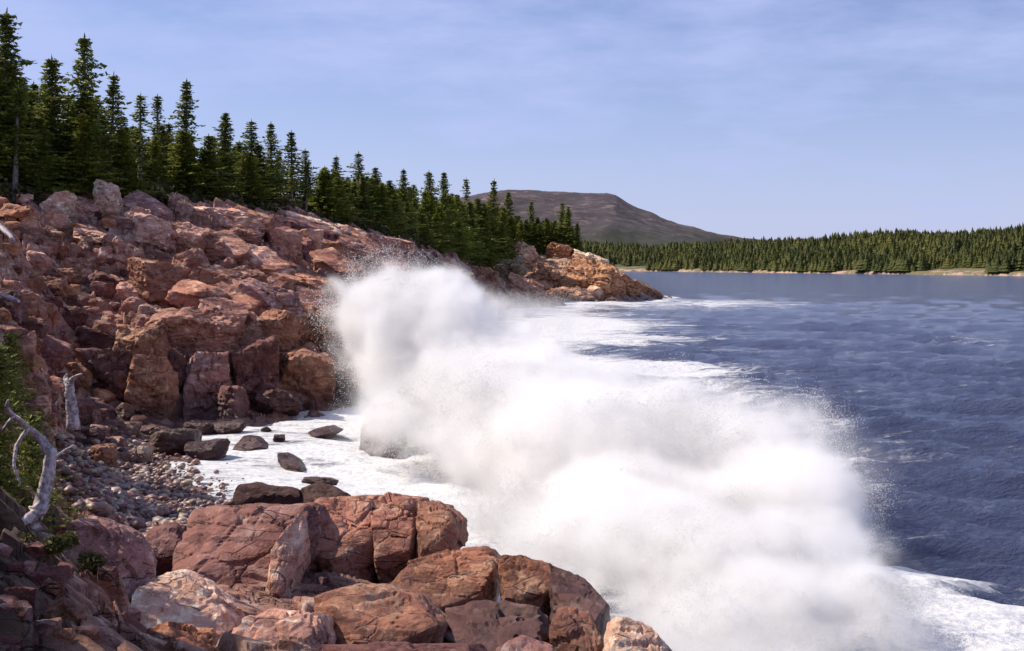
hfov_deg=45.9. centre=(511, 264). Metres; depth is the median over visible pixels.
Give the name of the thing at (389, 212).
spruce tree
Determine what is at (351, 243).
boulder
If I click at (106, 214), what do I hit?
rock
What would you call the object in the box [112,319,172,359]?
boulder
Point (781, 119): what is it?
sky
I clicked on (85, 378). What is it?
rock
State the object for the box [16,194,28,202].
rock
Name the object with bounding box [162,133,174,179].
spruce tree
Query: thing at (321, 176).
spruce tree
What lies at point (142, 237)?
rock
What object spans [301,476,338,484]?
boulder
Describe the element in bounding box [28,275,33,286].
rock
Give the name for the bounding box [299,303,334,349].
boulder
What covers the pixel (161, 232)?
boulder
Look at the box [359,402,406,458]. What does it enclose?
boulder
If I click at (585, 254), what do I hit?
boulder
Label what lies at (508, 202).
spruce tree
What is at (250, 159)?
spruce tree
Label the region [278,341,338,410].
boulder
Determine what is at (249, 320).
rock
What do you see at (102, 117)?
spruce tree
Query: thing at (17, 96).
spruce tree
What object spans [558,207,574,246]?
spruce tree
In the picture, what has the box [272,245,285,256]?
rock
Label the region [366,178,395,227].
spruce tree
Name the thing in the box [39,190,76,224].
boulder
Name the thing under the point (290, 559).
flat rock
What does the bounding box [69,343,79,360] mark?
rock
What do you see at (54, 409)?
rock
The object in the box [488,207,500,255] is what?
spruce tree
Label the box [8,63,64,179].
spruce tree
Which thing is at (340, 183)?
spruce tree
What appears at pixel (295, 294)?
rock
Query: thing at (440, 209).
spruce tree
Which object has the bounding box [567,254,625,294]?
boulder
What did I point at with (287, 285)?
rock
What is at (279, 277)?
flat rock
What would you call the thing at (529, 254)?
boulder
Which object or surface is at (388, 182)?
spruce tree
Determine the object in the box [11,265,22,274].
rock
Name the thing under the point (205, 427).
boulder
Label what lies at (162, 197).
undergrowth
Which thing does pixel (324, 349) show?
rock
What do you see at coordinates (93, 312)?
rock
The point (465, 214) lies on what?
spruce tree
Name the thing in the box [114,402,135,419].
rock
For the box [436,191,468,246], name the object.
spruce tree
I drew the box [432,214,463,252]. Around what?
spruce tree
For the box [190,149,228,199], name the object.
spruce tree
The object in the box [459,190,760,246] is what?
mountain
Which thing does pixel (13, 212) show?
boulder
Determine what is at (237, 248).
flat rock
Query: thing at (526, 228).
spruce tree
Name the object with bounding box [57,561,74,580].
rock
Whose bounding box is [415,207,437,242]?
spruce tree
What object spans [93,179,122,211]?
boulder
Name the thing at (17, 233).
rock
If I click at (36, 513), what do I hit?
dead tree
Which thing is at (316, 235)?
boulder
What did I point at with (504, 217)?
spruce tree
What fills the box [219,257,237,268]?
rock
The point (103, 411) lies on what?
rock
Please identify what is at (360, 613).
flat rock
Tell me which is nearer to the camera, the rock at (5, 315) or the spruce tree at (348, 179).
the rock at (5, 315)
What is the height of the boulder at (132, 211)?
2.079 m
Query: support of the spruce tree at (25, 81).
on the rocky ground at (90, 594)
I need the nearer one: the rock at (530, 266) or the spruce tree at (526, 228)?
the rock at (530, 266)
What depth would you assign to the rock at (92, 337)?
80.57 m
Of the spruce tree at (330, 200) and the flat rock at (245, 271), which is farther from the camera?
the spruce tree at (330, 200)
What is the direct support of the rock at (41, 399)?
on the rocky ground at (90, 594)
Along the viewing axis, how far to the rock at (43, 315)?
79.31 m
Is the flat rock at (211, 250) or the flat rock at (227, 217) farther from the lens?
the flat rock at (227, 217)
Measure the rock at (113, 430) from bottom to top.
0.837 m
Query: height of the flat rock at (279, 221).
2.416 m
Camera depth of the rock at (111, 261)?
91.19 m
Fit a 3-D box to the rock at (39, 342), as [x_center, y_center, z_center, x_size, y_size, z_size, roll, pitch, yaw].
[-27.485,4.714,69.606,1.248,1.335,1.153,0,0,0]
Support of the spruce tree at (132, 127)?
on the rocky ground at (90, 594)
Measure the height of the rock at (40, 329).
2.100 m
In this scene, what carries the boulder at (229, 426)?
on the rocky ground at (90, 594)
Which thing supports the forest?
on the shore ground at (953, 271)
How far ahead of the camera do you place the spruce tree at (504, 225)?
333.08 m
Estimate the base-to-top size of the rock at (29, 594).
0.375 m
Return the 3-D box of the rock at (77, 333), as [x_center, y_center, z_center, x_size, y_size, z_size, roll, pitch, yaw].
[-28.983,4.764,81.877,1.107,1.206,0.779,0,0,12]
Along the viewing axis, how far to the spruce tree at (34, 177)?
99.62 m
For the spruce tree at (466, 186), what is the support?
on the rocky ground at (90, 594)
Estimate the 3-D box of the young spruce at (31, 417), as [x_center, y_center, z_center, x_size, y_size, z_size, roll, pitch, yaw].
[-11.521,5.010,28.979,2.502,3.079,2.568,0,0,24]
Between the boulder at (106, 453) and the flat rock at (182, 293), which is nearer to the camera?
the boulder at (106, 453)
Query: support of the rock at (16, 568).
on the rocky ground at (90, 594)
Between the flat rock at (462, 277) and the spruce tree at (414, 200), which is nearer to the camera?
the flat rock at (462, 277)
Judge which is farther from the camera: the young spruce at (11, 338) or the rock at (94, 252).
the rock at (94, 252)
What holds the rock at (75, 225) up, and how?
on the rocky ground at (90, 594)
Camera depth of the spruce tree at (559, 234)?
345.94 m
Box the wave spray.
[300,237,1023,650]
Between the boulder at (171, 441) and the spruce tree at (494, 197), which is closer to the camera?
the boulder at (171, 441)
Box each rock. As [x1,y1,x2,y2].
[0,196,8,208]
[0,287,22,324]
[0,288,29,319]
[0,307,11,321]
[0,323,28,342]
[0,543,12,557]
[0,594,20,610]
[0,635,24,650]
[1,243,19,257]
[1,280,21,290]
[4,221,22,230]
[5,586,37,608]
[6,562,24,577]
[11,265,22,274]
[12,600,32,622]
[13,226,26,236]
[13,230,21,240]
[15,331,36,360]
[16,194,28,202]
[19,320,49,338]
[20,538,49,562]
[21,217,38,230]
[21,288,40,315]
[22,354,40,370]
[23,387,37,401]
[24,194,33,200]
[24,380,37,388]
[24,560,35,574]
[26,253,46,272]
[26,402,39,413]
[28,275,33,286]
[28,316,36,321]
[29,274,44,292]
[29,565,70,596]
[32,375,44,388]
[33,196,48,202]
[33,608,40,620]
[33,636,37,648]
[34,318,43,323]
[35,238,43,243]
[35,395,51,411]
[36,304,47,320]
[36,337,42,351]
[36,388,51,403]
[36,403,47,416]
[36,617,62,635]
[38,335,71,370]
[39,302,54,317]
[39,532,51,541]
[40,578,61,599]
[41,246,52,255]
[42,209,63,220]
[42,241,58,254]
[42,270,55,276]
[43,597,86,626]
[44,276,63,295]
[44,412,57,426]
[45,230,64,243]
[45,297,63,308]
[45,388,58,403]
[47,378,64,394]
[48,265,82,284]
[48,369,58,376]
[49,302,57,313]
[50,213,67,230]
[51,314,61,325]
[51,405,57,412]
[53,628,74,643]
[56,243,66,259]
[57,409,65,418]
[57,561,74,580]
[58,373,80,394]
[61,284,80,299]
[62,305,87,330]
[62,334,78,343]
[63,257,72,263]
[63,399,94,426]
[64,264,83,270]
[65,362,92,388]
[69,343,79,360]
[71,223,88,235]
[73,227,107,243]
[74,295,89,307]
[74,431,83,440]
[75,195,99,218]
[75,326,89,336]
[75,625,120,649]
[77,253,84,257]
[78,328,114,349]
[79,225,97,230]
[80,274,87,282]
[81,306,99,320]
[82,438,88,447]
[83,267,92,274]
[83,272,115,287]
[83,396,104,402]
[86,398,115,418]
[87,299,97,305]
[87,437,94,443]
[90,248,111,265]
[90,281,113,298]
[90,410,100,423]
[90,424,110,436]
[92,320,115,332]
[92,388,115,403]
[94,210,101,220]
[95,408,107,419]
[97,568,118,580]
[100,218,116,228]
[101,210,117,218]
[105,257,114,264]
[107,425,117,435]
[107,436,128,447]
[108,215,133,232]
[110,301,120,310]
[113,252,127,263]
[114,279,123,293]
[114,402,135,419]
[116,282,139,299]
[118,325,127,331]
[119,296,145,312]
[120,269,126,276]
[122,190,172,220]
[126,606,140,619]
[130,414,148,425]
[134,231,150,243]
[136,315,147,325]
[142,318,149,325]
[165,279,230,308]
[167,221,211,252]
[167,334,174,347]
[184,224,225,261]
[187,266,229,284]
[193,206,264,231]
[198,297,243,307]
[207,265,243,280]
[209,279,263,313]
[213,230,251,262]
[216,281,253,299]
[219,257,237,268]
[225,225,264,245]
[228,265,267,282]
[234,205,273,230]
[237,278,303,317]
[240,246,296,277]
[245,312,255,324]
[247,243,258,251]
[247,259,297,273]
[254,387,307,415]
[258,317,276,330]
[259,306,266,314]
[265,513,310,597]
[267,214,290,227]
[267,276,294,291]
[271,273,316,287]
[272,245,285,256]
[275,281,293,290]
[276,226,313,255]
[284,217,334,240]
[285,210,341,235]
[288,290,299,300]
[294,285,337,301]
[295,272,348,297]
[296,291,346,326]
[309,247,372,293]
[314,583,448,643]
[317,268,330,277]
[319,341,330,354]
[321,239,356,261]
[322,641,486,650]
[329,223,367,236]
[336,224,380,249]
[339,298,355,314]
[366,233,414,260]
[368,263,401,299]
[383,257,411,285]
[426,256,474,289]
[476,275,485,282]
[527,264,534,270]
[543,284,552,290]
[587,285,603,297]
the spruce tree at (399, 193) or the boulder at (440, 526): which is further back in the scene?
the spruce tree at (399, 193)
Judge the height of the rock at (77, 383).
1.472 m
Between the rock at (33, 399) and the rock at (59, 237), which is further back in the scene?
the rock at (59, 237)
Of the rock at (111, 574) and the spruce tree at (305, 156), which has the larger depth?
the spruce tree at (305, 156)
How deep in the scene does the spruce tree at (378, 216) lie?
174.65 m
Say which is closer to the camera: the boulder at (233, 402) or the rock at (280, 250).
the boulder at (233, 402)
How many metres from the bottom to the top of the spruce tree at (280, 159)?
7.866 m
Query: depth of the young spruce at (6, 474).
25.61 m
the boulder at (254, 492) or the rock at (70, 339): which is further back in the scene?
the rock at (70, 339)
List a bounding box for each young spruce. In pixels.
[0,330,62,442]
[0,342,93,531]
[1,410,79,514]
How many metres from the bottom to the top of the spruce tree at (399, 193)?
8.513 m
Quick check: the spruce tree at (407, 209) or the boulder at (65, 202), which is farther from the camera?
the spruce tree at (407, 209)
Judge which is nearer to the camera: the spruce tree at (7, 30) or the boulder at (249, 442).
the boulder at (249, 442)
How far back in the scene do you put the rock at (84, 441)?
62.10 m
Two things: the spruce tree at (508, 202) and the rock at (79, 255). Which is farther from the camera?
the spruce tree at (508, 202)
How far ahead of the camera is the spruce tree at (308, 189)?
152.40 m
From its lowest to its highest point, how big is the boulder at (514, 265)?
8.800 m
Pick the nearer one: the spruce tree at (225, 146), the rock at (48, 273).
the rock at (48, 273)
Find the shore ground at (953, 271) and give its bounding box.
[589,248,1023,275]
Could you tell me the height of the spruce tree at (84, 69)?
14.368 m
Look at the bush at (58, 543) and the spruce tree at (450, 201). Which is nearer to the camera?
the bush at (58, 543)
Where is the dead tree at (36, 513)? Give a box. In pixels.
[1,399,74,532]
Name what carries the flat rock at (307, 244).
on the rocky ground at (90, 594)
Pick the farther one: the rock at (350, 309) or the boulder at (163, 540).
the rock at (350, 309)
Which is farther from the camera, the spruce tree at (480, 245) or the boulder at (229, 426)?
the spruce tree at (480, 245)
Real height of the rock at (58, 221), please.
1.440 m
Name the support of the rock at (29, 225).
on the rocky ground at (90, 594)
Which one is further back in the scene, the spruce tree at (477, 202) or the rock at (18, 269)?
the spruce tree at (477, 202)
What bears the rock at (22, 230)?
on the rocky ground at (90, 594)
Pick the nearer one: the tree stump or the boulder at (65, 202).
the tree stump
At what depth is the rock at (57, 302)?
82.91 m
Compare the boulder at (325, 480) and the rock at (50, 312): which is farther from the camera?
the rock at (50, 312)
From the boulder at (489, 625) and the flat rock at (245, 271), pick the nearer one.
the boulder at (489, 625)
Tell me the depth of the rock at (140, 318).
81.03 m
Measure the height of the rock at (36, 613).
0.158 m
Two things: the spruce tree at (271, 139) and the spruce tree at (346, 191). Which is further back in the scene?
the spruce tree at (346, 191)
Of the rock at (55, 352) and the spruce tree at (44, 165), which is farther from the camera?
the spruce tree at (44, 165)
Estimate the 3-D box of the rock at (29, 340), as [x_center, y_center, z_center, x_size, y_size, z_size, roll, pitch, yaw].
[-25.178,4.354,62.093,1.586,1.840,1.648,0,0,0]
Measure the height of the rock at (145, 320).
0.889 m
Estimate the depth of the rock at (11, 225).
88.20 m
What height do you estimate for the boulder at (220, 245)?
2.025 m
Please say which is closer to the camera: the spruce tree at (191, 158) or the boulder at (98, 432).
the boulder at (98, 432)
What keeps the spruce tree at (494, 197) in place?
on the rocky ground at (90, 594)
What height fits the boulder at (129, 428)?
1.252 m
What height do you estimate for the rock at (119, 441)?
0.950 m
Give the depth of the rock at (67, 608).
14.01 m
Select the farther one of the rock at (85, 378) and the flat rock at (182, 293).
the flat rock at (182, 293)
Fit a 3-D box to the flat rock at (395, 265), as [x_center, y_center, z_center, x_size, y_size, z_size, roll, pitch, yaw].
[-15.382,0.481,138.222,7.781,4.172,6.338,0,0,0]
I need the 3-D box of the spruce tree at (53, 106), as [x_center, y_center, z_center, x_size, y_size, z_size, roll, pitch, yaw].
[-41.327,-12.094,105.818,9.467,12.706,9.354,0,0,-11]
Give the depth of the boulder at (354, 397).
85.98 m
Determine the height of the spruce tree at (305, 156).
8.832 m
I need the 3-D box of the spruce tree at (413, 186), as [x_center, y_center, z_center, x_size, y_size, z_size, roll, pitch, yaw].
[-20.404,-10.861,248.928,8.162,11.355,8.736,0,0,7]
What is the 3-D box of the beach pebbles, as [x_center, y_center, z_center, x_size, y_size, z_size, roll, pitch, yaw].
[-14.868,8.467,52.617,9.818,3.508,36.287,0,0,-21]
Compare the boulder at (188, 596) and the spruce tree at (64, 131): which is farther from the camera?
the spruce tree at (64, 131)
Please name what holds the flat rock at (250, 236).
on the rocky ground at (90, 594)
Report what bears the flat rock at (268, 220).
on the rocky ground at (90, 594)
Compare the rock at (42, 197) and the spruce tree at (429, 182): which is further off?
the spruce tree at (429, 182)
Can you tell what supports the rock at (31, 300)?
on the rocky ground at (90, 594)
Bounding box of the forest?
[581,223,1023,272]
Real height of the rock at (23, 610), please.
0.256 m
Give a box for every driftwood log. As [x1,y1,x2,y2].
[0,223,15,241]
[0,292,19,302]
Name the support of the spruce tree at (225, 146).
on the rocky ground at (90, 594)
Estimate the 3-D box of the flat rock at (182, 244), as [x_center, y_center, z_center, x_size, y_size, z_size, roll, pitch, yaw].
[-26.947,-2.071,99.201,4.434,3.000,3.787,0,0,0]
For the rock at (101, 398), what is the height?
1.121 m
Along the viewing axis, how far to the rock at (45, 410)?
52.49 m
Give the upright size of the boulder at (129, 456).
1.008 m
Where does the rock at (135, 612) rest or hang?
on the boulder at (188, 596)
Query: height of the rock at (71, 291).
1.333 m
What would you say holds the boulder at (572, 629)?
on the rocky ground at (90, 594)
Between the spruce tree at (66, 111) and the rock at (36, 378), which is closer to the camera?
the rock at (36, 378)
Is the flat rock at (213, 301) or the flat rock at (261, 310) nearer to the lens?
the flat rock at (213, 301)
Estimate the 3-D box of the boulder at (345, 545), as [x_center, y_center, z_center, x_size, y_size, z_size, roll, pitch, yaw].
[-4.729,8.235,36.686,2.517,2.382,6.740,0,0,0]
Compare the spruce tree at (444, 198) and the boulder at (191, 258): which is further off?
the spruce tree at (444, 198)
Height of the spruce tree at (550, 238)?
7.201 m
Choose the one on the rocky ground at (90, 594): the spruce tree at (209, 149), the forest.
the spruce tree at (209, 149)
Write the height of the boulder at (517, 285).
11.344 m
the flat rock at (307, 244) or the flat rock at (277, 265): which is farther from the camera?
the flat rock at (307, 244)
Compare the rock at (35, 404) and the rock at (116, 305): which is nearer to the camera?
the rock at (35, 404)
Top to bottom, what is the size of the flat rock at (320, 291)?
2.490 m
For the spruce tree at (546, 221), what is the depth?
346.44 m
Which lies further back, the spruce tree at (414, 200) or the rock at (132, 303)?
the spruce tree at (414, 200)
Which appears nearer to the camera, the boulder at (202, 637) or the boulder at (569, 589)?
the boulder at (202, 637)
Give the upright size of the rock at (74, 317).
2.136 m
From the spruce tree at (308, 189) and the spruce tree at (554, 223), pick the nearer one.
the spruce tree at (308, 189)
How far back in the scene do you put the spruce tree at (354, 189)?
176.29 m
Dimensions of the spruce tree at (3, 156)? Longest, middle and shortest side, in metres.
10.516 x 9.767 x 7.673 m
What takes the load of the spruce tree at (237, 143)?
on the rocky ground at (90, 594)
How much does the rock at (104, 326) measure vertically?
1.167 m
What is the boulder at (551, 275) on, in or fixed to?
on the rocky ground at (90, 594)
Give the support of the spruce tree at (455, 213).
on the rocky ground at (90, 594)
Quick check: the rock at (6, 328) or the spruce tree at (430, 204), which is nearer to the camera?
the rock at (6, 328)
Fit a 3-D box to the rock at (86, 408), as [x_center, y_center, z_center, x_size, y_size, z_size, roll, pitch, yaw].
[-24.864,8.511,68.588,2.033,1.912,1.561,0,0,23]
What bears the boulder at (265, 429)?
in the sea water
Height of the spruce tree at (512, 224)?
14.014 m
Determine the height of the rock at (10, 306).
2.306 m
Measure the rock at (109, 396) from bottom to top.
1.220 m
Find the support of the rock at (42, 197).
on the rocky ground at (90, 594)
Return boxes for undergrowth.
[0,176,572,267]
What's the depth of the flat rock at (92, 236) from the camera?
91.87 m
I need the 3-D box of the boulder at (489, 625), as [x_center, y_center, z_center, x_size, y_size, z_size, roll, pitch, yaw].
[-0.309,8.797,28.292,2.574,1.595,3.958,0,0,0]
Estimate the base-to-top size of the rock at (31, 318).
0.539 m
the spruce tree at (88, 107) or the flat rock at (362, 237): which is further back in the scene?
the flat rock at (362, 237)
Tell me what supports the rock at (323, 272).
on the rocky ground at (90, 594)
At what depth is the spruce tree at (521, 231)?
344.52 m
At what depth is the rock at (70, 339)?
80.61 m
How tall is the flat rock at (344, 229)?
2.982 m
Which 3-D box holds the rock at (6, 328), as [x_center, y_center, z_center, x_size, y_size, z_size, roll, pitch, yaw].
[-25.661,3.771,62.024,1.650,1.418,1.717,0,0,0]
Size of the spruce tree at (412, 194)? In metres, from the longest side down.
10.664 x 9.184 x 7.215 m
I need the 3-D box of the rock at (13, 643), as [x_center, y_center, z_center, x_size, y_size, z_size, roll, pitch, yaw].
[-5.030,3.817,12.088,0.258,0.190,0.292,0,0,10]
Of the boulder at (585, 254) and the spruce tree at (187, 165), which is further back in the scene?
the boulder at (585, 254)
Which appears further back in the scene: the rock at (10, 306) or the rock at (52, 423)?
the rock at (10, 306)
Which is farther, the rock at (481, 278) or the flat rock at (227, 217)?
the rock at (481, 278)
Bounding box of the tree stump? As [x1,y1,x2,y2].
[63,373,81,429]
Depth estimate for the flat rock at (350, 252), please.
122.39 m
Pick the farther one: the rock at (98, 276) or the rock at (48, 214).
the rock at (48, 214)
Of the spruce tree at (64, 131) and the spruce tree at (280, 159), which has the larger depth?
the spruce tree at (280, 159)
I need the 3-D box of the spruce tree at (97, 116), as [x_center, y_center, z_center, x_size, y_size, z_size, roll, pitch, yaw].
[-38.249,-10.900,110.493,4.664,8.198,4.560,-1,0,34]
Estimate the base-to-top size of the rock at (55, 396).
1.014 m
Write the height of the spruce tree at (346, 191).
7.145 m
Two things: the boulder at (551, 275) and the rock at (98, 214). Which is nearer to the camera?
the rock at (98, 214)
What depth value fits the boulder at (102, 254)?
91.15 m
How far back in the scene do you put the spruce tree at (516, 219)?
349.08 m
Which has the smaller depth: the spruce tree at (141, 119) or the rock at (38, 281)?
the rock at (38, 281)
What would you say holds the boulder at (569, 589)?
on the rocky ground at (90, 594)
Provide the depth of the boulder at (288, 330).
84.55 m
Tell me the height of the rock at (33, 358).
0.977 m
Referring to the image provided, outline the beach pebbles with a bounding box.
[54,432,243,539]
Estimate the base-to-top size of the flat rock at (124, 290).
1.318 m
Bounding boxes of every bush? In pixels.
[19,530,79,560]
[74,549,106,574]
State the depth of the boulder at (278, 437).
68.33 m
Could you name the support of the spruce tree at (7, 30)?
on the rocky ground at (90, 594)
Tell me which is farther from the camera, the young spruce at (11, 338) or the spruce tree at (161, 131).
the spruce tree at (161, 131)
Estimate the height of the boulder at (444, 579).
2.023 m
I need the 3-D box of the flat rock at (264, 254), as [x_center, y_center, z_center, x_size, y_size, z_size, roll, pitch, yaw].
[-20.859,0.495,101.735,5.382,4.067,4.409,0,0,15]
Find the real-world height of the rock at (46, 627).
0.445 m
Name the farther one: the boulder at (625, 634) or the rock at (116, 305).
the rock at (116, 305)
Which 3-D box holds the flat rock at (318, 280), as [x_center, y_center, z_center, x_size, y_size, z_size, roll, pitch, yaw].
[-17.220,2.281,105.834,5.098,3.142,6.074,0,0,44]
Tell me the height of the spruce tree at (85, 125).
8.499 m
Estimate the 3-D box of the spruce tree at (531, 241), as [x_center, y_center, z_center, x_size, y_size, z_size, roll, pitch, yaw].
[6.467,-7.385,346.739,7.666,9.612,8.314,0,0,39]
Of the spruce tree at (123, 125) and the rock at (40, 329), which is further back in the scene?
the spruce tree at (123, 125)
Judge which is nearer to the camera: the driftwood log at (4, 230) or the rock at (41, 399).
the rock at (41, 399)
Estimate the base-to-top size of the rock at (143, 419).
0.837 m
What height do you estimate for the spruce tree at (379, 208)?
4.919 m
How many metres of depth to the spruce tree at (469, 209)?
287.29 m
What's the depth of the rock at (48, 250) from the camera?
88.49 m
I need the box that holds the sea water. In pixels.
[150,271,1023,650]
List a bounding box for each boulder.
[0,203,41,229]
[24,250,51,269]
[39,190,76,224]
[67,515,156,605]
[75,347,132,401]
[75,426,106,441]
[88,443,117,466]
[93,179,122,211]
[95,604,146,633]
[97,245,113,266]
[104,420,141,436]
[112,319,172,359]
[117,449,137,463]
[123,206,150,218]
[123,354,179,422]
[127,256,191,308]
[131,569,244,632]
[132,212,175,249]
[137,446,153,464]
[140,424,162,434]
[144,305,249,361]
[146,522,186,576]
[149,428,201,454]
[150,622,233,650]
[168,348,188,390]
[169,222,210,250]
[171,248,209,268]
[172,502,330,587]
[182,351,230,422]
[183,419,213,434]
[184,438,230,459]
[209,241,224,262]
[211,418,250,434]
[216,385,249,418]
[229,335,278,410]
[232,435,268,450]
[232,608,335,649]
[233,482,301,504]
[259,308,308,355]
[261,427,271,431]
[264,228,302,265]
[273,434,284,441]
[277,452,305,471]
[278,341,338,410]
[299,229,324,250]
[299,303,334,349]
[300,482,350,502]
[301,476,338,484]
[308,425,342,438]
[314,495,382,583]
[322,241,344,254]
[334,359,363,406]
[336,234,384,270]
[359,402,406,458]
[370,492,429,583]
[391,546,500,613]
[414,500,468,558]
[444,600,550,650]
[470,266,499,297]
[489,257,525,278]
[496,635,554,650]
[498,554,551,619]
[502,272,565,305]
[510,236,537,263]
[531,262,578,287]
[544,241,572,257]
[547,286,594,301]
[548,565,610,645]
[549,606,603,650]
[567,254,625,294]
[574,249,608,263]
[603,617,671,650]
[620,273,641,296]
[638,281,662,298]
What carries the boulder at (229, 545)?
on the rocky ground at (90, 594)
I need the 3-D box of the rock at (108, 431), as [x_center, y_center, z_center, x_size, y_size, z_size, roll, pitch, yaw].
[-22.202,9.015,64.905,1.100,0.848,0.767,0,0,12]
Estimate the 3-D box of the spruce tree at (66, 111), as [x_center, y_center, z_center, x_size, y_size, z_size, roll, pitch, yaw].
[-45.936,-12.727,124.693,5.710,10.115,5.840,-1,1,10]
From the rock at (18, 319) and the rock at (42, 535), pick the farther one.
the rock at (18, 319)
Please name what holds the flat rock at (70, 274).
on the rocky ground at (90, 594)
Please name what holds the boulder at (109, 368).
on the rocky ground at (90, 594)
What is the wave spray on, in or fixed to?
on the sea water
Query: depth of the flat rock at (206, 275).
87.63 m
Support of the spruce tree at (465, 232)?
on the rocky ground at (90, 594)
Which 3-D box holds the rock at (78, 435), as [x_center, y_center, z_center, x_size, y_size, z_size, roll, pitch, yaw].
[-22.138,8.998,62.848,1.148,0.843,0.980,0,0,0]
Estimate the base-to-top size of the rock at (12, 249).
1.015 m
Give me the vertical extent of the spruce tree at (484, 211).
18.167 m
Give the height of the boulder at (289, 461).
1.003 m
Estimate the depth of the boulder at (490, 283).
245.75 m
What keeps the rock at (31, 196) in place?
on the rocky ground at (90, 594)
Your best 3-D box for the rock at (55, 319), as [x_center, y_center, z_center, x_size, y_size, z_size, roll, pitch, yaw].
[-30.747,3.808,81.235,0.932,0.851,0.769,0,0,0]
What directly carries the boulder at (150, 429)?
on the rocky ground at (90, 594)
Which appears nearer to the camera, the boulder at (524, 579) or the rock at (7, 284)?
the boulder at (524, 579)
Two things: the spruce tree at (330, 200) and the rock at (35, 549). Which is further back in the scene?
the spruce tree at (330, 200)
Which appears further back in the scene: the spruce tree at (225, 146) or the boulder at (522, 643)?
the spruce tree at (225, 146)
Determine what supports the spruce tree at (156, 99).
on the rocky ground at (90, 594)
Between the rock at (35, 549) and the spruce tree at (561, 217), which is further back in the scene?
the spruce tree at (561, 217)
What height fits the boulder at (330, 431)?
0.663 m
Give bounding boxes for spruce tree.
[0,8,75,192]
[0,78,41,181]
[0,84,42,201]
[0,112,64,200]
[6,115,76,189]
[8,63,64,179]
[18,129,58,194]
[19,76,41,104]
[22,81,39,113]
[25,54,89,191]
[29,82,62,164]
[43,111,129,197]
[45,129,72,187]
[46,33,135,165]
[48,125,91,186]
[52,89,127,193]
[60,93,74,154]
[90,114,126,186]
[91,103,113,167]
[99,73,137,160]
[106,128,163,197]
[110,126,153,195]
[115,117,129,132]
[117,93,156,179]
[129,126,154,180]
[129,126,158,178]
[142,135,181,185]
[144,93,172,177]
[146,130,234,198]
[153,125,173,178]
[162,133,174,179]
[162,139,218,197]
[165,79,205,169]
[165,123,175,170]
[166,139,199,180]
[189,133,247,202]
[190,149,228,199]
[212,112,253,193]
[228,142,243,187]
[228,146,267,197]
[232,145,243,180]
[232,151,285,208]
[234,119,282,194]
[237,144,293,201]
[261,123,289,192]
[274,152,288,194]
[277,130,314,199]
[285,165,300,203]
[294,149,320,208]
[298,163,317,210]
[302,168,353,220]
[303,170,349,221]
[313,171,347,220]
[330,157,350,197]
[331,177,371,228]
[340,177,349,207]
[343,176,351,182]
[346,150,377,216]
[346,180,360,205]
[349,192,379,221]
[352,175,382,223]
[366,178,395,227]
[370,167,382,191]
[370,200,391,225]
[371,183,408,233]
[374,209,387,231]
[383,188,400,232]
[384,190,405,237]
[386,180,409,233]
[386,185,416,237]
[396,168,419,220]
[397,188,427,228]
[402,202,419,234]
[407,186,415,201]
[407,202,423,239]
[411,184,421,206]
[412,198,433,235]
[414,172,457,243]
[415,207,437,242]
[416,215,438,245]
[417,191,443,224]
[422,190,447,244]
[425,215,447,248]
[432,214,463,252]
[433,206,466,250]
[436,173,462,217]
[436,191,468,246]
[446,195,463,246]
[449,199,473,258]
[450,220,483,261]
[451,197,484,254]
[454,214,476,246]
[459,179,481,227]
[459,203,481,254]
[463,200,487,264]
[465,221,488,260]
[467,203,489,265]
[474,198,497,258]
[477,201,510,270]
[483,239,498,270]
[486,178,509,252]
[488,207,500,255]
[494,211,514,256]
[495,223,515,259]
[496,211,523,257]
[498,207,517,258]
[504,192,522,228]
[506,215,527,254]
[511,215,518,236]
[517,220,530,244]
[523,220,530,245]
[526,200,538,229]
[527,222,541,252]
[530,229,542,248]
[535,218,549,252]
[536,223,554,254]
[544,231,556,250]
[551,201,574,242]
[552,221,558,235]
[555,225,570,243]
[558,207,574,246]
[569,223,588,252]
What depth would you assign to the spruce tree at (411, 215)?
202.06 m
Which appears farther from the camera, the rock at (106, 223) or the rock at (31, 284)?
the rock at (106, 223)
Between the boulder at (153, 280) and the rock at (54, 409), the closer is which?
the rock at (54, 409)
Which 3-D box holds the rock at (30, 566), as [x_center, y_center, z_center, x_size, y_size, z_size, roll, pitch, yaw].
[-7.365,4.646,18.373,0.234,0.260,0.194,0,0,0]
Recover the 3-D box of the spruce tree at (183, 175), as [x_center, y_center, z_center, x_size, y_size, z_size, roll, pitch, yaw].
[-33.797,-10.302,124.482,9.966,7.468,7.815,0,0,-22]
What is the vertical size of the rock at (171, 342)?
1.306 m
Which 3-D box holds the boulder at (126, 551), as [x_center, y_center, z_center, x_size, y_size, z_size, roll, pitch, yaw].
[-8.564,6.558,25.833,1.690,2.273,3.506,0,0,0]
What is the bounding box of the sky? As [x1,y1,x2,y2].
[0,0,1023,240]
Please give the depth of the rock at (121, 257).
91.55 m
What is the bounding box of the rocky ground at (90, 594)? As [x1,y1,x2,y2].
[0,186,671,650]
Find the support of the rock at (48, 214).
on the rocky ground at (90, 594)
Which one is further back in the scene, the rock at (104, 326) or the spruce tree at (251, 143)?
the spruce tree at (251, 143)
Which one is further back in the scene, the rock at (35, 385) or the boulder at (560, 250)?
the boulder at (560, 250)
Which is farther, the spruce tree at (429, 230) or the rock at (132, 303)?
the spruce tree at (429, 230)
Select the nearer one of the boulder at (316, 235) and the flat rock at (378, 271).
the boulder at (316, 235)
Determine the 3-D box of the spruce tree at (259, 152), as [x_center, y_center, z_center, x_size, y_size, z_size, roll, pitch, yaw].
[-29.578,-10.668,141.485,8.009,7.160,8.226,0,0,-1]
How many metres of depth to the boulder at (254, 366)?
80.05 m
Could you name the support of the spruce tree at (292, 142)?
on the rocky ground at (90, 594)

